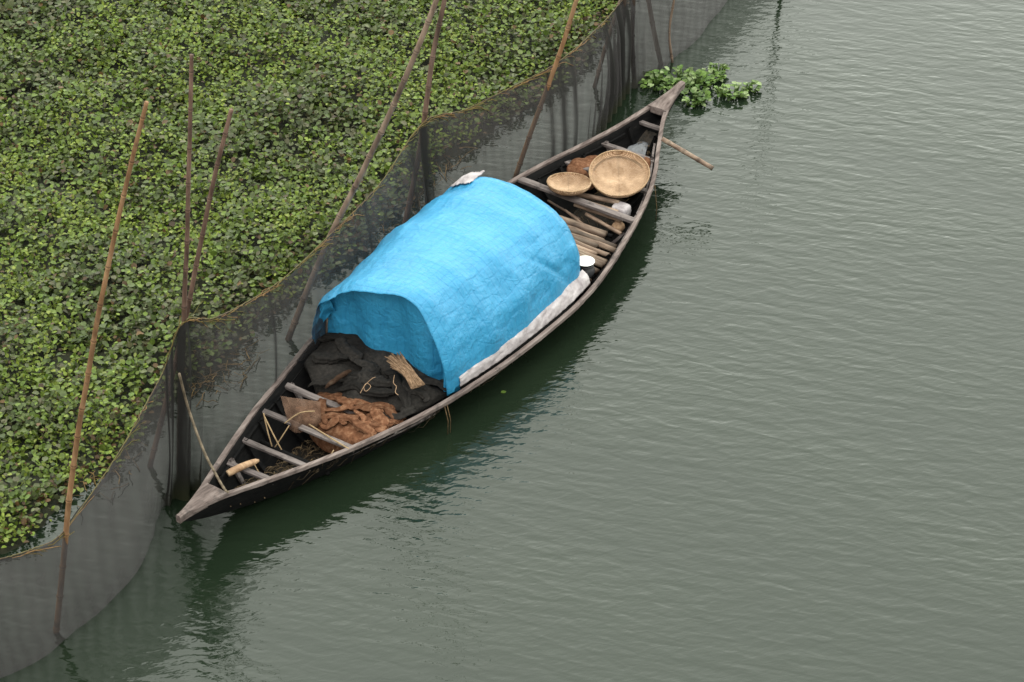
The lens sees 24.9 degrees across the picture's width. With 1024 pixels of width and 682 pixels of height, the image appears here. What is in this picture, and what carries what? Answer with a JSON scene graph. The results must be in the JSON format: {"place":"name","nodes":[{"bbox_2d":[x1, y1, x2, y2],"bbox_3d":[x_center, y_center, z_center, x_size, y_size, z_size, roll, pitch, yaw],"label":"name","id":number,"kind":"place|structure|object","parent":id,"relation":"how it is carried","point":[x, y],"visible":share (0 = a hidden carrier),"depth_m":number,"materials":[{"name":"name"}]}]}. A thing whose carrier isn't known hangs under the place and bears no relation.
{"place":"outdoors","nodes":[
{"label":"outdoors","id":0,"kind":"place"},
{"bbox_2d":[0,0,1023,681],"bbox_3d":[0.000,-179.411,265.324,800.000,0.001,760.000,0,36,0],"label":"water","id":1,"kind":"structure","parent":0,"point":[754,412],"depth_m":21.38,"materials":[{"name":"grey liquid"}]},
{"bbox_2d":[57,461,110,507],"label":"dry stalks","id":2,"kind":"object","parent":1,"relation":"on","point":[94,478],"visible":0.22,"depth_m":21.11,"materials":[{"name":"brown plant"}]},
{"bbox_2d":[63,101,148,544],"bbox_3d":[-3.254,0.517,18.124,1.352,5.517,0.064,0,36,0],"label":"bamboo pole","id":3,"kind":"object","parent":1,"relation":"in","point":[77,435],"visible":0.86,"depth_m":17.68,"materials":[{"name":"brown wood"}]},
{"bbox_2d":[181,54,193,325],"bbox_3d":[-2.789,-0.303,19.772,0.556,4.871,0.062,0,36,0],"label":"bamboo pole","id":4,"kind":"object","parent":1,"relation":"in","point":[187,219],"visible":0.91,"depth_m":19.09,"materials":[{"name":"brown wood"}]},
{"bbox_2d":[0,0,726,677],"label":"net fence","id":5,"kind":"object","parent":4,"relation":"attached to","point":[230,366],"visible":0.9,"depth_m":21.36,"materials":[{"name":"fabric"}]},
{"bbox_2d":[186,108,232,321],"bbox_3d":[-2.864,-0.234,20.291,1.158,4.151,0.061,0,36,0],"label":"bamboo pole","id":6,"kind":"object","parent":1,"relation":"in","point":[206,216],"visible":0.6,"depth_m":19.65,"materials":[{"name":"brown wood"}]},
{"bbox_2d":[0,0,616,553],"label":"plant raft","id":7,"kind":"object","parent":1,"relation":"on","point":[162,242],"visible":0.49,"depth_m":25.41,"materials":[{"name":"green plant"}]},
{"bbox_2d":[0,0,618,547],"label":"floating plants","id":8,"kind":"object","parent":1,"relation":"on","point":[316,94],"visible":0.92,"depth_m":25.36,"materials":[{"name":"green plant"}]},
{"bbox_2d":[327,0,438,235],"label":"bamboo pole","id":9,"kind":"object","parent":1,"relation":"in","point":[371,152],"visible":0.68,"depth_m":21.38,"materials":[{"name":"brown wood"}]},
{"bbox_2d":[176,81,684,523],"bbox_3d":[-0.501,-0.531,22.769,2.019,1.487,8.471,23,42,28],"label":"wooden boat","id":10,"kind":"object","parent":1,"relation":"on","point":[302,454],"visible":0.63,"depth_m":21.79,"materials":[{"name":"brown wood"}]},
{"bbox_2d":[178,373,228,492],"bbox_3d":[-2.685,0.793,20.148,0.101,1.052,0.579,-25,43,-30],"label":"bamboo stick","id":11,"kind":"object","parent":10,"relation":"attached to","point":[198,437],"visible":1,"depth_m":20.30,"materials":[{"name":"wood"}]},
{"bbox_2d":[226,459,258,476],"bbox_3d":[-2.400,1.122,20.726,0.321,0.079,0.068,-21,42,-26],"label":"bamboo tube","id":12,"kind":"object","parent":10,"relation":"on","point":[239,467],"visible":1,"depth_m":20.69,"materials":[{"name":"beige wood"}]},
{"bbox_2d":[263,413,271,445],"bbox_3d":[-2.238,0.845,21.300,0.029,0.308,0.240,-15,39,-19],"label":"stick","id":13,"kind":"object","parent":10,"relation":"on","point":[267,429],"visible":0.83,"depth_m":21.27,"materials":[{"name":"beige wood"}]},
{"bbox_2d":[264,417,281,449],"bbox_3d":[-2.179,0.881,21.268,0.034,0.290,0.312,-26,44,-31],"label":"stick","id":14,"kind":"object","parent":10,"relation":"on","point":[272,433],"visible":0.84,"depth_m":21.24,"materials":[{"name":"beige wood"}]},
{"bbox_2d":[275,425,288,446],"bbox_3d":[-2.117,0.906,21.268,0.208,0.248,0.041,-20,41,-25],"label":"stick","id":15,"kind":"object","parent":10,"relation":"on","point":[282,436],"visible":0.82,"depth_m":21.24,"materials":[{"name":"beige wood"}]},
{"bbox_2d":[281,396,320,432],"bbox_3d":[-1.946,0.679,21.391,0.384,0.214,0.332,0,36,0],"label":"hanging net","id":16,"kind":"object","parent":10,"relation":"on","point":[293,406],"visible":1,"depth_m":21.35,"materials":[{"name":"brown fabric"}]},
{"bbox_2d":[284,411,314,423],"bbox_3d":[-1.948,0.695,21.285,0.288,0.130,0.023,-4,37,-5],"label":"stick","id":17,"kind":"object","parent":16,"relation":"on","point":[297,414],"visible":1,"depth_m":21.27,"materials":[{"name":"beige wood"}]},
{"bbox_2d":[309,424,348,448],"bbox_3d":[-1.663,0.869,21.136,0.025,0.075,0.585,-28,45,-33],"label":"stick","id":18,"kind":"object","parent":10,"relation":"on","point":[328,436],"visible":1,"depth_m":21.16,"materials":[{"name":"beige wood"}]},
{"bbox_2d":[309,392,403,452],"bbox_3d":[-1.514,0.710,21.550,1.113,0.342,0.705,23,42,28],"label":"rust net heap","id":19,"kind":"object","parent":10,"relation":"in","point":[359,425],"visible":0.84,"depth_m":21.34,"materials":[{"name":"fabric"}]},
{"bbox_2d":[304,333,447,420],"bbox_3d":[-1.259,0.314,21.957,1.509,0.373,1.170,19,41,24],"label":"black net heap","id":20,"kind":"object","parent":10,"relation":"in","point":[331,356],"visible":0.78,"depth_m":21.73,"materials":[{"name":"fabric"}]},
{"bbox_2d":[325,370,351,388],"bbox_3d":[-1.615,0.349,21.624,0.321,0.083,0.054,-28,45,-32],"label":"cloth twist","id":21,"kind":"object","parent":20,"relation":"on","point":[338,377],"visible":1,"depth_m":21.59,"materials":[{"name":"brown fabric"}]},
{"bbox_2d":[385,352,424,388],"bbox_3d":[-1.002,0.267,21.528,0.181,0.091,0.521,-19,40,-23],"label":"fibre bundle","id":22,"kind":"object","parent":20,"relation":"on","point":[404,368],"visible":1,"depth_m":21.48,"materials":[{"name":"beige wicker"}]},
{"bbox_2d":[366,409,405,421],"bbox_3d":[-1.192,0.739,21.461,0.284,0.200,0.359,-28,45,-33],"label":"rust cloth","id":23,"kind":"object","parent":10,"relation":"on","point":[393,420],"visible":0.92,"depth_m":21.38,"materials":[{"name":"brown fabric"}]},
{"bbox_2d":[318,177,579,395],"bbox_3d":[-0.636,-0.646,22.455,1.812,1.026,2.304,22,42,27],"label":"tarpaulin","id":24,"kind":"object","parent":10,"relation":"on","point":[450,286],"visible":1,"depth_m":21.98,"materials":[{"name":"blue plastic"}]},
{"bbox_2d":[449,170,484,187],"bbox_3d":[-0.448,-1.608,23.137,0.253,0.156,0.293,23,42,28],"label":"folded cloth","id":25,"kind":"object","parent":24,"relation":"on","point":[468,177],"visible":1,"depth_m":23.07,"materials":[{"name":"white fabric"}]},
{"bbox_2d":[459,270,589,386],"bbox_3d":[0.149,-0.121,22.323,0.138,0.138,2.103,23,42,27],"label":"sack cloth","id":26,"kind":"object","parent":10,"relation":"on","point":[573,290],"visible":1,"depth_m":22.35,"materials":[{"name":"white fabric"}]},
{"bbox_2d":[547,200,580,219],"bbox_3d":[0.545,-1.372,24.348,0.026,0.026,0.490,-29,45,-33],"label":"bamboo piece","id":27,"kind":"object","parent":10,"relation":"in","point":[557,206],"visible":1,"depth_m":24.38,"materials":[{"name":"wood"}]},
{"bbox_2d":[547,172,591,195],"bbox_3d":[0.596,-1.629,24.275,0.471,0.140,0.468,0,36,0],"label":"basket","id":28,"kind":"object","parent":10,"relation":"on","point":[567,183],"visible":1,"depth_m":24.37,"materials":[{"name":"beige wicker"}]},
{"bbox_2d":[565,209,582,222],"bbox_3d":[0.690,-1.254,24.189,0.030,0.031,0.475,-22,42,-27],"label":"bamboo piece","id":29,"kind":"object","parent":10,"relation":"on","point":[571,215],"visible":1,"depth_m":24.24,"materials":[{"name":"brown wood"}]},
{"bbox_2d":[567,155,597,189],"bbox_3d":[0.809,-1.827,24.900,0.274,0.275,0.555,27,44,32],"label":"rust rag","id":30,"kind":"object","parent":10,"relation":"on","point":[576,165],"visible":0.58,"depth_m":24.78,"materials":[{"name":"fabric"}]},
{"bbox_2d":[580,264,594,277],"bbox_3d":[0.733,-0.711,23.271,0.196,0.158,0.196,0,36,0],"label":"cooking pot","id":31,"kind":"object","parent":10,"relation":"on","point":[589,270],"visible":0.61,"depth_m":23.19,"materials":[{"name":"metal"}]},
{"bbox_2d":[580,255,594,266],"bbox_3d":[0.733,-0.790,23.217,0.192,0.026,0.192,0,36,0],"label":"plate","id":32,"kind":"object","parent":31,"relation":"on","point":[585,260],"visible":0.86,"depth_m":23.23,"materials":[{"name":"white ceramic"}]},
{"bbox_2d":[575,193,619,203],"bbox_3d":[0.891,-1.491,24.273,0.480,0.057,0.056,12,38,16],"label":"bamboo piece","id":33,"kind":"object","parent":10,"relation":"in","point":[598,198],"visible":0.95,"depth_m":24.25,"materials":[{"name":"brown wood"}]},
{"bbox_2d":[574,203,622,221],"bbox_3d":[0.895,-1.336,24.148,0.572,0.048,0.048,21,41,25],"label":"bamboo piece","id":34,"kind":"object","parent":10,"relation":"in","point":[594,211],"visible":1,"depth_m":24.14,"materials":[{"name":"brown wood"}]},
{"bbox_2d":[585,212,621,234],"bbox_3d":[0.948,-1.215,24.103,0.044,0.044,0.513,-29,46,-34],"label":"bamboo piece","id":35,"kind":"object","parent":10,"relation":"on","point":[604,224],"visible":1,"depth_m":24.09,"materials":[{"name":"brown wood"}]},
{"bbox_2d":[612,221,624,233],"bbox_3d":[1.103,-1.179,24.088,0.141,0.132,0.147,0,36,0],"label":"cloth bag","id":36,"kind":"object","parent":10,"relation":"in","point":[619,226],"visible":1,"depth_m":24.04,"materials":[{"name":"beige fabric"}]},
{"bbox_2d":[589,150,649,197],"bbox_3d":[1.125,-1.732,24.347,0.645,0.263,0.618,0,36,0],"label":"basket","id":37,"kind":"object","parent":10,"relation":"on","point":[618,173],"visible":1,"depth_m":24.45,"materials":[{"name":"beige wicker"}]},
{"bbox_2d":[611,201,630,215],"bbox_3d":[1.140,-1.361,24.202,0.195,0.138,0.173,23,42,28],"label":"foam block","id":38,"kind":"object","parent":10,"relation":"on","point":[623,207],"depth_m":24.14,"materials":[{"name":"white plastic"}]},
{"bbox_2d":[627,141,647,154],"bbox_3d":[1.389,-2.012,25.171,0.575,0.171,0.284,-29,45,-33],"label":"plastic sheet","id":39,"kind":"object","parent":10,"relation":"on","point":[640,148],"visible":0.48,"depth_m":25.18,"materials":[{"name":"grey plastic"}]},
{"bbox_2d":[643,157,650,166],"bbox_3d":[1.229,-1.815,24.880,0.503,0.320,0.519,0,36,0],"label":"rust rag","id":40,"kind":"object","parent":10,"relation":"on","point":[647,160],"visible":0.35,"depth_m":24.77,"materials":[{"name":"fabric"}]},
{"bbox_2d":[661,137,713,170],"bbox_3d":[1.866,-1.991,24.697,0.606,0.274,0.059,15,39,19],"label":"punting pole","id":41,"kind":"object","parent":10,"relation":"attached to","point":[687,153],"visible":1,"depth_m":24.68,"materials":[{"name":"brown wood"}]},
{"bbox_2d":[421,0,446,122],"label":"bamboo pole","id":42,"kind":"object","parent":1,"relation":"in","point":[431,63],"visible":0.39,"depth_m":23.07,"materials":[{"name":"brown wood"}]},
{"bbox_2d":[547,0,578,90],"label":"bamboo pole","id":43,"kind":"object","parent":1,"relation":"in","point":[562,45],"visible":0.48,"depth_m":24.13,"materials":[{"name":"brown wood"}]},
{"bbox_2d":[638,69,674,90],"bbox_3d":[1.690,-3.016,26.835,0.418,0.185,0.441,13,38,17],"label":"water hyacinth","id":44,"kind":"object","parent":1,"relation":"on","point":[652,75],"visible":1,"depth_m":26.84,"materials":[{"name":"green plant"}]},
{"bbox_2d":[669,0,674,62],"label":"bamboo pole","id":45,"kind":"object","parent":1,"relation":"in","point":[670,47],"visible":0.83,"depth_m":27.03,"materials":[{"name":"brown wood"}]},
{"bbox_2d":[659,77,688,94],"bbox_3d":[1.870,-2.930,26.716,0.359,0.187,0.397,0,36,0],"label":"water hyacinth","id":46,"kind":"object","parent":1,"relation":"on","point":[669,80],"visible":0.52,"depth_m":26.74,"materials":[{"name":"green plant"}]},
{"bbox_2d":[660,65,692,86],"bbox_3d":[1.923,-3.059,26.920,0.420,0.154,0.426,0,36,0],"label":"water hyacinth","id":47,"kind":"object","parent":1,"relation":"on","point":[678,69],"visible":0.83,"depth_m":26.96,"materials":[{"name":"green plant"}]},
{"bbox_2d":[681,87,711,107],"bbox_3d":[2.088,-2.781,26.515,0.378,0.188,0.349,26,44,31],"label":"water hyacinth","id":48,"kind":"object","parent":1,"relation":"on","point":[698,98],"visible":1,"depth_m":26.50,"materials":[{"name":"green plant"}]},
{"bbox_2d":[684,69,715,92],"bbox_3d":[2.162,-3.009,26.819,0.379,0.194,0.425,0,36,0],"label":"water hyacinth","id":49,"kind":"object","parent":1,"relation":"on","point":[699,73],"visible":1,"depth_m":26.80,"materials":[{"name":"green plant"}]},
{"bbox_2d":[697,67,726,82],"bbox_3d":[2.301,-3.079,26.939,0.380,0.163,0.367,0,36,0],"label":"water hyacinth","id":50,"kind":"object","parent":1,"relation":"on","point":[720,76],"visible":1,"depth_m":26.91,"materials":[{"name":"green plant"}]},
{"bbox_2d":[708,62,729,74],"bbox_3d":[2.403,-3.184,27.055,0.264,0.188,0.281,0,36,0],"label":"water hyacinth","id":51,"kind":"object","parent":1,"relation":"on","point":[723,66],"visible":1,"depth_m":27.03,"materials":[{"name":"green plant"}]},
{"bbox_2d":[713,84,728,97],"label":"water hyacinth","id":52,"kind":"object","parent":1,"relation":"on","point":[718,90],"visible":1,"depth_m":26.62,"materials":[{"name":"green plant"}]},
{"bbox_2d":[719,81,749,100],"bbox_3d":[2.551,-2.868,26.654,0.328,0.162,0.354,-17,40,-22],"label":"water hyacinth","id":53,"kind":"object","parent":1,"relation":"on","point":[742,92],"visible":1,"depth_m":26.62,"materials":[{"name":"green plant"}]},
{"bbox_2d":[743,80,761,92],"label":"water hyacinth","id":54,"kind":"object","parent":1,"relation":"on","point":[750,87],"visible":1,"depth_m":26.72,"materials":[{"name":"green plant"}]}
]}

